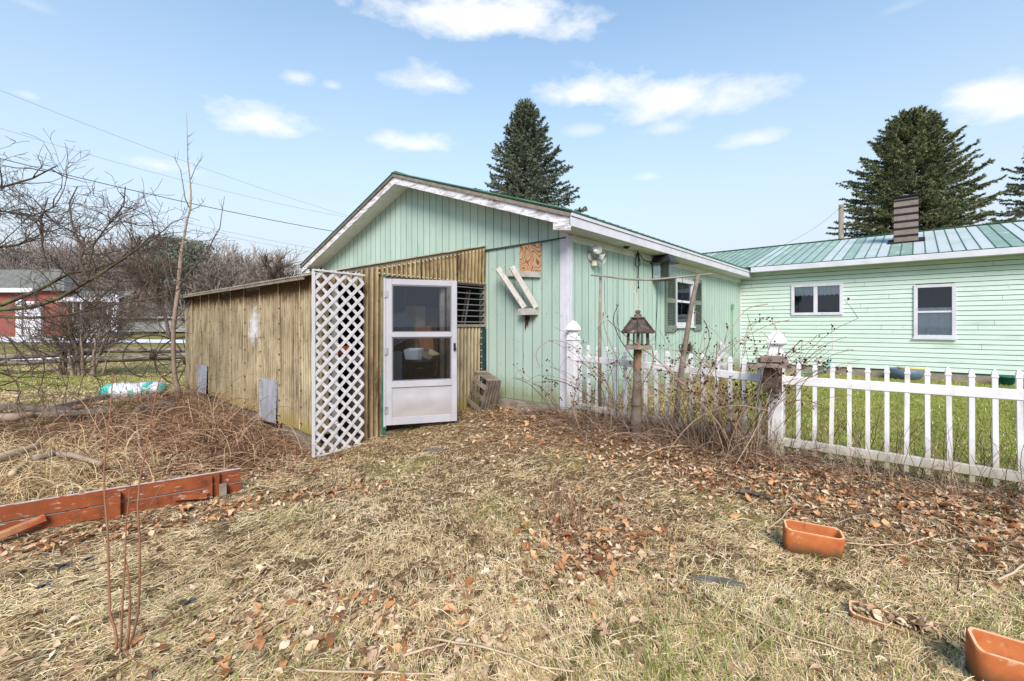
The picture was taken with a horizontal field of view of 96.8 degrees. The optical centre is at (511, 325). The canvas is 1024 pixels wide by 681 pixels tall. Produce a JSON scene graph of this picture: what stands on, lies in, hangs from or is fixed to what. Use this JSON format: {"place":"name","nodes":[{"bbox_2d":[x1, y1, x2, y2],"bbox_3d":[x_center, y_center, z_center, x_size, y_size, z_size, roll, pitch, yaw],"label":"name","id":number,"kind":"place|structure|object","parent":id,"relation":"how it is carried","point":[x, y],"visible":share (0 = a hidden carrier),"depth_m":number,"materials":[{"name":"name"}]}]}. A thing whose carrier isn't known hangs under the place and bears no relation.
{"place":"outdoors","nodes":[
{"label":"outdoors","id":0,"kind":"place"},
{"bbox_2d":[0,337,184,342],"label":"road","id":1,"kind":"structure","parent":0,"point":[145,340],"depth_m":38.84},
{"bbox_2d":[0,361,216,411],"bbox_3d":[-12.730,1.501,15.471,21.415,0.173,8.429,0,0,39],"label":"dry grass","id":2,"kind":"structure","parent":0,"point":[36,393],"depth_m":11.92,"materials":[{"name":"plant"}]},
{"bbox_2d":[0,182,313,248],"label":"power line","id":3,"kind":"object","parent":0,"point":[158,217],"visible":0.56,"depth_m":30.29,"materials":[{"name":"grey metal"}]},
{"bbox_2d":[13,190,311,252],"bbox_3d":[-19.865,-6.738,34.500,0.019,2.226,27.493,0,0,43],"label":"power line","id":4,"kind":"object","parent":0,"point":[168,224],"visible":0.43,"depth_m":31.36,"materials":[{"name":"grey metal"}]},
{"bbox_2d":[3,159,329,230],"bbox_3d":[-15.944,-6.966,26.999,21.220,1.526,0.031,0,0,-41],"label":"power line","id":5,"kind":"object","parent":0,"point":[163,197],"visible":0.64,"depth_m":24.43,"materials":[{"name":"black metal"}]},
{"bbox_2d":[0,128,342,216],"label":"power line","id":6,"kind":"object","parent":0,"point":[157,173],"visible":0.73,"depth_m":27.18,"materials":[{"name":"grey metal"}]},
{"bbox_2d":[0,90,346,215],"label":"power line","id":7,"kind":"object","parent":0,"point":[155,150],"visible":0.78,"depth_m":26.93,"materials":[{"name":"grey metal"}]},
{"bbox_2d":[0,332,1023,680],"bbox_3d":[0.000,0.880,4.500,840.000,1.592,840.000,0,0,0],"label":"ground","id":8,"kind":"structure","parent":0,"point":[302,564],"depth_m":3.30,"materials":[{"name":"beige plant"}]},
{"bbox_2d":[0,411,33,421],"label":"log","id":9,"kind":"object","parent":8,"relation":"on","point":[6,417],"visible":0.7,"depth_m":6.69,"materials":[{"name":"wood"}]},
{"bbox_2d":[8,461,28,477],"bbox_3d":[-4.937,1.431,4.551,0.064,0.084,0.336,0,0,-31],"label":"log","id":10,"kind":"object","parent":8,"relation":"on","point":[14,472],"visible":0.86,"depth_m":4.48,"materials":[{"name":"brown wood"}]},
{"bbox_2d":[0,442,42,462],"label":"log","id":11,"kind":"object","parent":8,"relation":"on","point":[28,449],"visible":0.85,"depth_m":4.92,"materials":[{"name":"brown wood"}]},
{"bbox_2d":[0,230,76,269],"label":"bare tree","id":12,"kind":"object","parent":8,"relation":"on","point":[8,267],"visible":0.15,"depth_m":61.54,"materials":[{"name":"brown plant"}]},
{"bbox_2d":[0,270,133,336],"bbox_3d":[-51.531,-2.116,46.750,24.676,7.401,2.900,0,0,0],"label":"brick house","id":13,"kind":"structure","parent":8,"relation":"on","point":[10,280],"depth_m":46.00,"materials":[{"name":"red"}]},
{"bbox_2d":[15,299,24,335],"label":"door","id":14,"kind":"structure","parent":13,"relation":"in","point":[19,332],"depth_m":45.65,"materials":[{"name":"white paint"}]},
{"bbox_2d":[23,301,43,335],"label":"garage door","id":15,"kind":"structure","parent":13,"relation":"in","point":[37,310],"depth_m":45.65,"materials":[{"name":"white paint"}]},
{"bbox_2d":[31,450,103,466],"bbox_3d":[-4.672,1.415,4.863,0.830,0.109,0.252,0,0,10],"label":"log","id":16,"kind":"object","parent":8,"relation":"on","point":[76,456],"visible":0.83,"depth_m":4.88,"materials":[{"name":"wood"}]},
{"bbox_2d":[32,407,114,417],"bbox_3d":[-6.966,1.377,7.248,0.967,0.070,0.140,0,0,-33],"label":"plank","id":17,"kind":"object","parent":8,"relation":"on","point":[68,411],"visible":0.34,"depth_m":7.21,"materials":[{"name":"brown wood"}]},
{"bbox_2d":[0,404,83,410],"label":"plank","id":18,"kind":"object","parent":17,"relation":"on","point":[23,407],"visible":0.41,"depth_m":7.36,"materials":[{"name":"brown wood"}]},
{"bbox_2d":[47,394,110,405],"bbox_3d":[-7.519,1.323,7.953,0.120,0.106,1.038,0,0,2],"label":"plank","id":19,"kind":"object","parent":18,"relation":"on","point":[82,399],"visible":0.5,"depth_m":7.90,"materials":[{"name":"brown wood"}]},
{"bbox_2d":[0,272,167,376],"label":"bare shrub","id":20,"kind":"object","parent":8,"relation":"on","point":[55,337],"visible":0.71,"depth_m":14.08,"materials":[{"name":"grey plant"}]},
{"bbox_2d":[38,226,135,295],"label":"bare tree","id":21,"kind":"object","parent":8,"relation":"on","point":[84,261],"visible":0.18,"depth_m":62.52,"materials":[{"name":"plant"}]},
{"bbox_2d":[0,345,184,373],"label":"split rail fence","id":22,"kind":"object","parent":8,"relation":"on","point":[167,351],"visible":0.39,"depth_m":14.35,"materials":[{"name":"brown wood"}]},
{"bbox_2d":[0,362,220,411],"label":"lawn grass","id":23,"kind":"structure","parent":8,"relation":"on","point":[50,382],"depth_m":12.69,"materials":[{"name":"green plant"}]},
{"bbox_2d":[0,130,235,440],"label":"apple tree","id":24,"kind":"object","parent":8,"relation":"on","point":[74,230],"visible":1,"depth_m":6.21,"materials":[{"name":"brown plant"}]},
{"bbox_2d":[0,468,240,539],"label":"raised bed edge","id":25,"kind":"object","parent":8,"relation":"on","point":[19,517],"visible":0.85,"depth_m":3.85,"materials":[{"name":"red paint"}]},
{"bbox_2d":[86,232,161,333],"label":"bare tree","id":26,"kind":"object","parent":8,"relation":"on","point":[125,283],"visible":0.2,"depth_m":57.81,"materials":[{"name":"plant"}]},
{"bbox_2d":[0,423,258,534],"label":"pale dead grass","id":27,"kind":"structure","parent":8,"relation":"on","point":[30,470],"depth_m":4.72,"materials":[{"name":"plant"}]},
{"bbox_2d":[98,381,166,399],"bbox_3d":[-7.797,1.342,9.364,1.200,0.367,0.478,0,0,-14],"label":"plastic sack","id":28,"kind":"object","parent":8,"relation":"on","point":[119,385],"visible":0.39,"depth_m":9.21,"materials":[{"name":"plastic"}]},
{"bbox_2d":[94,236,190,339],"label":"bare tree","id":29,"kind":"object","parent":8,"relation":"on","point":[158,289],"visible":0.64,"depth_m":40.48,"materials":[{"name":"brown plant"}]},
{"bbox_2d":[102,372,190,671],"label":"young shoots","id":30,"kind":"object","parent":8,"relation":"on","point":[116,645],"visible":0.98,"depth_m":2.31,"materials":[{"name":"brown plant"}]},
{"bbox_2d":[119,316,184,331],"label":"grey shed","id":31,"kind":"structure","parent":8,"relation":"on","point":[150,328],"depth_m":56.00,"materials":[{"name":"grey"}]},
{"bbox_2d":[122,335,181,377],"bbox_3d":[-11.046,0.936,14.000,1.440,1.332,0.622,0,0,-38],"label":"wagon wheel","id":32,"kind":"object","parent":8,"relation":"on","point":[151,355],"visible":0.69,"depth_m":13.93,"materials":[{"name":"wood"}]},
{"bbox_2d":[0,229,306,333],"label":"distant wood","id":33,"kind":"object","parent":8,"relation":"on","point":[248,264],"visible":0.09,"depth_m":68.50,"materials":[{"name":"brown plant"}]},
{"bbox_2d":[135,401,173,412],"bbox_3d":[-5.953,1.349,7.592,0.130,0.116,0.560,0,0,15],"label":"plank","id":34,"kind":"object","parent":8,"relation":"on","point":[147,406],"visible":0.48,"depth_m":7.52,"materials":[{"name":"brown wood"}]},
{"bbox_2d":[136,232,204,333],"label":"pine tree","id":35,"kind":"object","parent":8,"relation":"on","point":[171,255],"visible":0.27,"depth_m":57.55,"materials":[{"name":"green plant"}]},
{"bbox_2d":[155,336,185,385],"bbox_3d":[-8.268,0.892,11.600,1.320,1.254,0.489,0,0,-38],"label":"wagon wheel","id":36,"kind":"object","parent":8,"relation":"on","point":[183,361],"visible":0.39,"depth_m":11.41,"materials":[{"name":"wood"}]},
{"bbox_2d":[126,113,224,397],"bbox_3d":[-7.049,-1.410,9.604,2.696,5.952,0.577,0,0,12],"label":"sapling","id":37,"kind":"object","parent":8,"relation":"on","point":[173,331],"visible":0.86,"depth_m":9.39,"materials":[{"name":"brown plant"}]},
{"bbox_2d":[162,238,229,298],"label":"pine tree","id":38,"kind":"object","parent":8,"relation":"on","point":[202,246],"visible":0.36,"depth_m":59.42,"materials":[{"name":"green plant"}]},
{"bbox_2d":[156,239,237,301],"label":"bare tree","id":39,"kind":"object","parent":8,"relation":"on","point":[198,277],"visible":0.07,"depth_m":61.45,"materials":[{"name":"plant"}]},
{"bbox_2d":[183,241,253,293],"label":"bare tree","id":40,"kind":"object","parent":8,"relation":"on","point":[224,280],"visible":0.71,"depth_m":58.94,"materials":[{"name":"brown plant"}]},
{"bbox_2d":[0,358,442,490],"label":"dead vines","id":41,"kind":"object","parent":8,"relation":"on","point":[225,434],"visible":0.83,"depth_m":6.11,"materials":[{"name":"brown plant"}]},
{"bbox_2d":[242,259,289,286],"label":"bare tree","id":42,"kind":"object","parent":8,"relation":"on","point":[263,270],"visible":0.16,"depth_m":64.63,"materials":[{"name":"plant"}]},
{"bbox_2d":[247,249,296,282],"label":"bare tree","id":43,"kind":"object","parent":8,"relation":"on","point":[279,269],"visible":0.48,"depth_m":60.06,"materials":[{"name":"plant"}]},
{"bbox_2d":[179,246,486,452],"bbox_3d":[-3.654,0.112,8.846,6.861,3.135,3.324,0,0,42],"label":"wooden shed","id":44,"kind":"object","parent":8,"relation":"on","point":[261,333],"visible":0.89,"depth_m":6.89,"materials":[{"name":"wood"}]},
{"bbox_2d":[297,356,362,429],"bbox_3d":[-2.498,0.981,6.409,0.450,1.059,0.888,0,0,42],"label":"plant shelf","id":45,"kind":"object","parent":44,"relation":"on","point":[357,384],"visible":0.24,"depth_m":6.66,"materials":[{"name":"brown wood"}]},
{"bbox_2d":[393,351,401,379],"bbox_3d":[-2.003,0.965,7.566,0.350,1.090,0.174,0,0,42],"label":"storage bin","id":46,"kind":"object","parent":44,"relation":"on","point":[397,365],"visible":0.14,"depth_m":7.45,"materials":[{"name":"plastic"}]},
{"bbox_2d":[393,311,414,346],"bbox_3d":[-1.963,0.050,7.746,0.270,0.600,0.632,0,0,42],"label":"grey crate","id":47,"kind":"object","parent":44,"relation":"in","point":[402,321],"visible":0.51,"depth_m":7.69,"materials":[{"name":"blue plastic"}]},
{"bbox_2d":[406,306,424,348],"bbox_3d":[-1.752,0.578,8.261,0.300,1.864,0.200,0,0,42],"label":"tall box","id":48,"kind":"object","parent":44,"relation":"in","point":[417,315],"visible":0.36,"depth_m":8.16,"materials":[{"name":"cardboard"}]},
{"bbox_2d":[402,358,436,379],"bbox_3d":[-1.578,0.990,7.780,0.580,0.860,0.574,0,0,42],"label":"cabinet","id":49,"kind":"object","parent":44,"relation":"in","point":[419,369],"visible":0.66,"depth_m":7.56,"materials":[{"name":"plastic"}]},
{"bbox_2d":[404,348,422,359],"bbox_3d":[-1.654,0.480,7.651,0.260,0.203,0.224,0,0,13],"label":"plastic tub","id":50,"kind":"object","parent":49,"relation":"on","point":[412,353],"visible":1,"depth_m":7.57,"materials":[{"name":"plastic"}]},
{"bbox_2d":[417,326,436,375],"bbox_3d":[-1.498,0.460,8.036,0.041,0.923,0.422,0,0,42],"label":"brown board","id":51,"kind":"object","parent":49,"relation":"in","point":[425,343],"visible":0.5,"depth_m":8.02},
{"bbox_2d":[421,348,438,358],"bbox_3d":[-1.396,0.490,7.795,0.260,0.186,0.360,0,0,17],"label":"cardboard box","id":52,"kind":"object","parent":49,"relation":"on","point":[429,353],"visible":0.9,"depth_m":7.74,"materials":[{"name":"cardboard"}]},
{"bbox_2d":[383,278,456,426],"bbox_3d":[-1.345,0.385,6.738,1.078,2.160,0.096,0,0,-18],"label":"storm door","id":53,"kind":"structure","parent":44,"relation":"in","point":[414,401],"depth_m":6.73,"materials":[{"name":"white metal"}]},
{"bbox_2d":[425,307,437,378],"bbox_3d":[-1.569,0.584,8.444,0.230,1.852,0.297,0,0,42],"label":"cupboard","id":54,"kind":"object","parent":44,"relation":"in","point":[431,316],"visible":0.29,"depth_m":8.40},
{"bbox_2d":[439,287,445,377],"bbox_3d":[-1.171,0.310,7.651,0.097,2.420,0.103,0,0,19],"label":"wooden pole","id":55,"kind":"object","parent":44,"relation":"on","point":[442,328],"visible":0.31,"depth_m":7.61,"materials":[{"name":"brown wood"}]},
{"bbox_2d":[453,280,485,326],"bbox_3d":[-0.741,-0.370,7.910,0.078,0.777,0.787,0,0,42],"label":"louvre window","id":56,"kind":"structure","parent":44,"relation":"in","point":[483,299],"depth_m":8.01,"materials":[{"name":"grey wood"}]},
{"bbox_2d":[312,269,364,457],"bbox_3d":[-2.254,0.463,5.952,0.036,2.374,0.734,0,0,39],"label":"lattice panel","id":57,"kind":"object","parent":8,"relation":"on","point":[332,355],"visible":0.98,"depth_m":5.91,"materials":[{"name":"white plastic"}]},
{"bbox_2d":[298,668,437,674],"bbox_3d":[-0.648,1.550,2.035,0.649,0.040,0.015,0,0,6],"label":"stick","id":58,"kind":"object","parent":8,"relation":"on","point":[355,671],"visible":1,"depth_m":2.04,"materials":[{"name":"brown wood"}]},
{"bbox_2d":[403,642,445,657],"bbox_3d":[-0.416,1.544,2.170,0.208,0.019,0.018,0,0,-22],"label":"stick","id":59,"kind":"object","parent":8,"relation":"on","point":[420,650],"visible":1,"depth_m":2.16,"materials":[{"name":"brown wood"}]},
{"bbox_2d":[424,448,444,452],"bbox_3d":[-0.969,1.562,5.675,0.252,0.042,0.120,0,0,13],"label":"flat stone","id":60,"kind":"object","parent":8,"relation":"on","point":[432,449],"visible":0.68,"depth_m":5.66,"materials":[{"name":"grey stone"}]},
{"bbox_2d":[419,587,482,589],"bbox_3d":[-0.362,1.559,2.697,0.379,0.019,0.018,0,0,1],"label":"stick","id":61,"kind":"object","parent":8,"relation":"on","point":[447,588],"visible":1,"depth_m":2.70,"materials":[{"name":"brown wood"}]},
{"bbox_2d":[461,290,467,323],"bbox_3d":[-0.960,0.275,8.174,0.355,1.856,0.033,0,0,-10],"label":"tool handle","id":62,"kind":"object","parent":8,"relation":"on","point":[466,295],"visible":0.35,"depth_m":8.18,"materials":[{"name":"brown wood"}]},
{"bbox_2d":[457,601,509,630],"bbox_3d":[-0.142,1.549,2.435,0.016,0.022,0.374,0,0,44],"label":"stick","id":63,"kind":"object","parent":8,"relation":"on","point":[485,614],"visible":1,"depth_m":2.42,"materials":[{"name":"brown wood"}]},
{"bbox_2d":[467,371,500,412],"bbox_3d":[-0.473,1.126,7.694,0.328,0.728,0.602,0,0,-38],"label":"wooden crate","id":64,"kind":"object","parent":8,"relation":"on","point":[490,387],"visible":0.81,"depth_m":7.57,"materials":[{"name":"brown wood"}]},
{"bbox_2d":[431,637,573,671],"bbox_3d":[-0.061,1.543,2.140,0.713,0.022,0.046,0,0,21],"label":"stick","id":65,"kind":"object","parent":8,"relation":"on","point":[484,647],"visible":0.98,"depth_m":2.16,"materials":[{"name":"brown wood"}]},
{"bbox_2d":[0,397,1023,680],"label":"fallen leaves","id":66,"kind":"object","parent":8,"relation":"on","point":[312,643],"visible":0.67,"depth_m":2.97,"materials":[{"name":"brown plant"}]},
{"bbox_2d":[0,400,1023,680],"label":"green grass tufts","id":67,"kind":"object","parent":8,"relation":"on","point":[724,676],"visible":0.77,"depth_m":2.34,"materials":[{"name":"green plant"}]},
{"bbox_2d":[0,361,1023,680],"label":"yard stems","id":68,"kind":"object","parent":8,"relation":"on","point":[538,531],"visible":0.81,"depth_m":3.03,"materials":[{"name":"brown plant"}]},
{"bbox_2d":[300,171,751,412],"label":"garage","id":69,"kind":"structure","parent":8,"relation":"on","point":[394,215],"depth_m":8.17,"materials":[{"name":"green"}]},
{"bbox_2d":[496,265,540,328],"bbox_3d":[0.080,-0.471,7.511,0.830,1.058,0.244,0,0,42],"label":"broken bracket","id":70,"kind":"object","parent":69,"relation":"attached to","point":[518,276],"visible":1,"depth_m":7.43,"materials":[{"name":"white wood"}]},
{"bbox_2d":[587,245,606,265],"bbox_3d":[1.412,-1.148,7.446,0.236,0.334,0.343,0,0,62],"label":"flood light","id":71,"kind":"object","parent":69,"relation":"attached to","point":[596,251],"visible":1,"depth_m":7.43,"materials":[{"name":"white paint"}]},
{"bbox_2d":[650,254,678,281],"bbox_3d":[3.080,-1.193,9.186,0.424,0.560,0.424,0,0,42],"label":"bird feeder","id":72,"kind":"object","parent":69,"relation":"hanging from","point":[664,261],"visible":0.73,"depth_m":9.13,"materials":[{"name":"black plastic"}]},
{"bbox_2d":[676,278,695,327],"bbox_3d":[3.978,-0.506,10.503,0.110,1.117,1.153,0,0,42],"label":"window","id":73,"kind":"structure","parent":69,"relation":"in","point":[683,301],"depth_m":10.49,"materials":[{"name":"white paint"}]},
{"bbox_2d":[474,97,587,212],"bbox_3d":[0.550,-5.536,25.199,9.058,13.909,9.081,0,0,0],"label":"spruce tree","id":74,"kind":"object","parent":8,"relation":"on","point":[532,176],"visible":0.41,"depth_m":24.13,"materials":[{"name":"green plant"}]},
{"bbox_2d":[513,356,613,418],"bbox_3d":[0.768,0.879,6.460,1.537,0.969,0.853,0,0,0],"label":"rose bush","id":75,"kind":"object","parent":8,"relation":"on","point":[540,386],"visible":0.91,"depth_m":6.49,"materials":[{"name":"plant"}]},
{"bbox_2d":[528,451,639,537],"bbox_3d":[0.610,1.322,3.626,0.989,0.495,0.961,0,0,0],"label":"dry clump","id":76,"kind":"object","parent":8,"relation":"on","point":[565,515],"visible":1,"depth_m":3.58,"materials":[{"name":"brown plant"}]},
{"bbox_2d":[544,312,693,427],"bbox_3d":[1.418,0.589,6.244,2.238,1.563,1.464,0,0,-6],"label":"rose bush","id":77,"kind":"object","parent":8,"relation":"on","point":[607,386],"visible":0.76,"depth_m":6.20,"materials":[{"name":"brown plant"}]},
{"bbox_2d":[630,350,642,439],"bbox_3d":[1.535,0.881,5.620,0.150,1.210,0.150,0,0,0],"label":"feeder post","id":78,"kind":"object","parent":8,"relation":"on","point":[636,401],"visible":0.84,"depth_m":5.58,"materials":[{"name":"brown wood"}]},
{"bbox_2d":[621,281,654,349],"bbox_3d":[1.555,-0.148,5.620,0.455,0.870,0.407,0,0,44],"label":"gazebo feeder","id":79,"kind":"object","parent":78,"relation":"on","point":[637,324],"visible":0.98,"depth_m":5.52,"materials":[{"name":"brown wood"}]},
{"bbox_2d":[591,273,712,434],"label":"pole arch","id":80,"kind":"structure","parent":8,"relation":"on","point":[688,324],"depth_m":5.92,"materials":[{"name":"brown wood"}]},
{"bbox_2d":[536,304,852,463],"bbox_3d":[1.788,0.660,5.277,3.444,1.891,1.406,0,0,40],"label":"climbing cane","id":81,"kind":"object","parent":8,"relation":"on","point":[694,380],"visible":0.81,"depth_m":5.13,"materials":[{"name":"brown plant"}]},
{"bbox_2d":[610,323,788,446],"bbox_3d":[2.058,0.681,5.399,1.794,1.419,1.794,0,0,-27],"label":"rose bush","id":82,"kind":"object","parent":8,"relation":"on","point":[689,393],"visible":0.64,"depth_m":5.27,"materials":[{"name":"brown plant"}]},
{"bbox_2d":[692,575,745,588],"bbox_3d":[1.241,1.546,2.737,0.296,0.042,0.069,0,0,13],"label":"flat stone","id":83,"kind":"object","parent":8,"relation":"on","point":[715,579],"visible":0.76,"depth_m":2.73,"materials":[{"name":"grey stone"}]},
{"bbox_2d":[718,342,726,369],"bbox_3d":[5.686,0.852,12.278,0.054,0.860,0.650,0,0,42],"label":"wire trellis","id":84,"kind":"object","parent":8,"relation":"on","point":[723,363],"visible":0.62,"depth_m":12.27,"materials":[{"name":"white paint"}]},
{"bbox_2d":[449,372,1023,528],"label":"dead stalks","id":85,"kind":"object","parent":8,"relation":"on","point":[592,422],"visible":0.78,"depth_m":4.74,"materials":[{"name":"brown plant"}]},
{"bbox_2d":[639,313,857,458],"bbox_3d":[2.607,0.630,5.044,2.386,1.560,1.889,0,0,0],"label":"rose bush","id":86,"kind":"object","parent":8,"relation":"on","point":[757,399],"visible":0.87,"depth_m":4.83,"materials":[{"name":"brown plant"}]},
{"bbox_2d":[738,488,773,499],"bbox_3d":[2.060,1.421,3.848,0.264,0.057,0.056,0,0,28],"label":"rotten log","id":87,"kind":"object","parent":8,"relation":"on","point":[751,492],"visible":0.98,"depth_m":3.84,"materials":[{"name":"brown wood"}]},
{"bbox_2d":[665,297,858,434],"bbox_3d":[3.027,0.545,5.694,2.212,1.695,1.567,0,0,20],"label":"rose bush","id":88,"kind":"object","parent":8,"relation":"on","point":[848,298],"visible":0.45,"depth_m":5.54,"materials":[{"name":"plant"}]},
{"bbox_2d":[708,598,853,652],"bbox_3d":[1.323,1.516,2.306,0.651,0.020,0.063,0,0,42],"label":"stick","id":89,"kind":"object","parent":8,"relation":"on","point":[778,628],"visible":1,"depth_m":2.26,"materials":[{"name":"brown wood"}]},
{"bbox_2d":[565,320,1023,489],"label":"picket fence","id":90,"kind":"object","parent":8,"relation":"on","point":[971,391],"visible":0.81,"depth_m":4.46,"materials":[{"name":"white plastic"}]},
{"bbox_2d":[756,355,789,392],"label":"bird house","id":91,"kind":"structure","parent":90,"relation":"attached to","point":[776,360],"depth_m":4.68,"materials":[{"name":"brown wood"}]},
{"bbox_2d":[581,370,1023,493],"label":"dry lawn grass","id":92,"kind":"structure","parent":8,"relation":"on","point":[897,469],"depth_m":5.20,"materials":[{"name":"plant"}]},
{"bbox_2d":[782,519,845,561],"bbox_3d":[2.022,1.465,3.058,0.344,0.251,0.169,0,0,22],"label":"terracotta planter","id":93,"kind":"object","parent":8,"relation":"on","point":[823,541],"visible":0.9,"depth_m":3.02,"materials":[{"name":"orange ceramic"}]},
{"bbox_2d":[838,204,843,238],"bbox_3d":[17.270,-2.490,23.910,0.285,7.794,0.554,0,0,45],"label":"utility pole","id":94,"kind":"object","parent":8,"relation":"on","point":[841,222],"visible":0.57,"depth_m":23.92,"materials":[{"name":"brown wood"}]},
{"bbox_2d":[703,193,1023,383],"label":"house","id":95,"kind":"structure","parent":8,"relation":"on","point":[937,302],"depth_m":11.64,"materials":[{"name":"green"}]},
{"bbox_2d":[791,282,842,314],"bbox_3d":[8.528,-0.728,12.693,1.197,1.068,0.470,0,0,42],"label":"window","id":96,"kind":"structure","parent":95,"relation":"in","point":[820,298],"depth_m":12.67,"materials":[{"name":"white paint"}]},
{"bbox_2d":[912,283,957,339],"bbox_3d":[10.299,-0.353,11.096,0.794,1.498,0.500,0,0,42],"label":"window","id":97,"kind":"structure","parent":95,"relation":"in","point":[934,304],"depth_m":11.06,"materials":[{"name":"white paint"}]},
{"bbox_2d":[718,369,1023,494],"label":"green lawn grass","id":98,"kind":"structure","parent":8,"relation":"on","point":[1009,432],"depth_m":6.52,"materials":[{"name":"green plant"}]},
{"bbox_2d":[845,534,935,545],"bbox_3d":[2.610,1.478,3.118,0.672,0.060,0.097,0,0,0],"label":"stick","id":99,"kind":"object","parent":8,"relation":"on","point":[888,544],"visible":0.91,"depth_m":3.10,"materials":[{"name":"brown wood"}]},
{"bbox_2d":[847,600,941,642],"bbox_3d":[1.968,1.552,2.348,0.379,0.117,0.130,0,0,33],"label":"broken planter","id":100,"kind":"object","parent":8,"relation":"on","point":[852,613],"visible":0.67,"depth_m":2.35,"materials":[{"name":"ceramic"}]},
{"bbox_2d":[851,601,934,633],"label":"planter leaves","id":101,"kind":"object","parent":100,"relation":"in","point":[876,612],"visible":1,"depth_m":2.34,"materials":[{"name":"brown plant"}]},
{"bbox_2d":[889,367,923,379],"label":"wading pool","id":102,"kind":"structure","parent":8,"relation":"on","point":[896,373],"depth_m":10.86,"materials":[{"name":"blue plastic"}]},
{"bbox_2d":[825,104,1017,239],"bbox_3d":[21.169,-5.152,23.886,9.554,12.697,9.628,0,0,22],"label":"spruce tree","id":103,"kind":"object","parent":8,"relation":"on","point":[912,146],"visible":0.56,"depth_m":22.89,"materials":[{"name":"green plant"}]},
{"bbox_2d":[965,627,1023,680],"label":"terracotta planter","id":104,"kind":"object","parent":8,"relation":"on","point":[990,656],"visible":1,"depth_m":1.97,"materials":[{"name":"orange ceramic"}]},
{"bbox_2d":[980,147,1023,223],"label":"spruce tree","id":105,"kind":"object","parent":8,"relation":"on","point":[1017,213],"visible":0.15,"depth_m":25.13,"materials":[{"name":"green plant"}]},
{"bbox_2d":[998,375,1014,384],"bbox_3d":[10.791,1.189,9.962,0.370,0.200,0.370,0,0,42],"label":"plant pot","id":106,"kind":"object","parent":8,"relation":"on","point":[1006,379],"visible":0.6,"depth_m":9.85,"materials":[{"name":"green plastic"}]},
{"bbox_2d":[996,563,1023,580],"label":"stick","id":107,"kind":"object","parent":8,"relation":"on","point":[1010,573],"visible":1,"depth_m":2.71,"materials":[{"name":"brown wood"}]},
{"bbox_2d":[0,0,1023,276],"label":"sky","id":108,"kind":"structure","parent":0,"point":[701,126],"materials":[{"name":"blue"}]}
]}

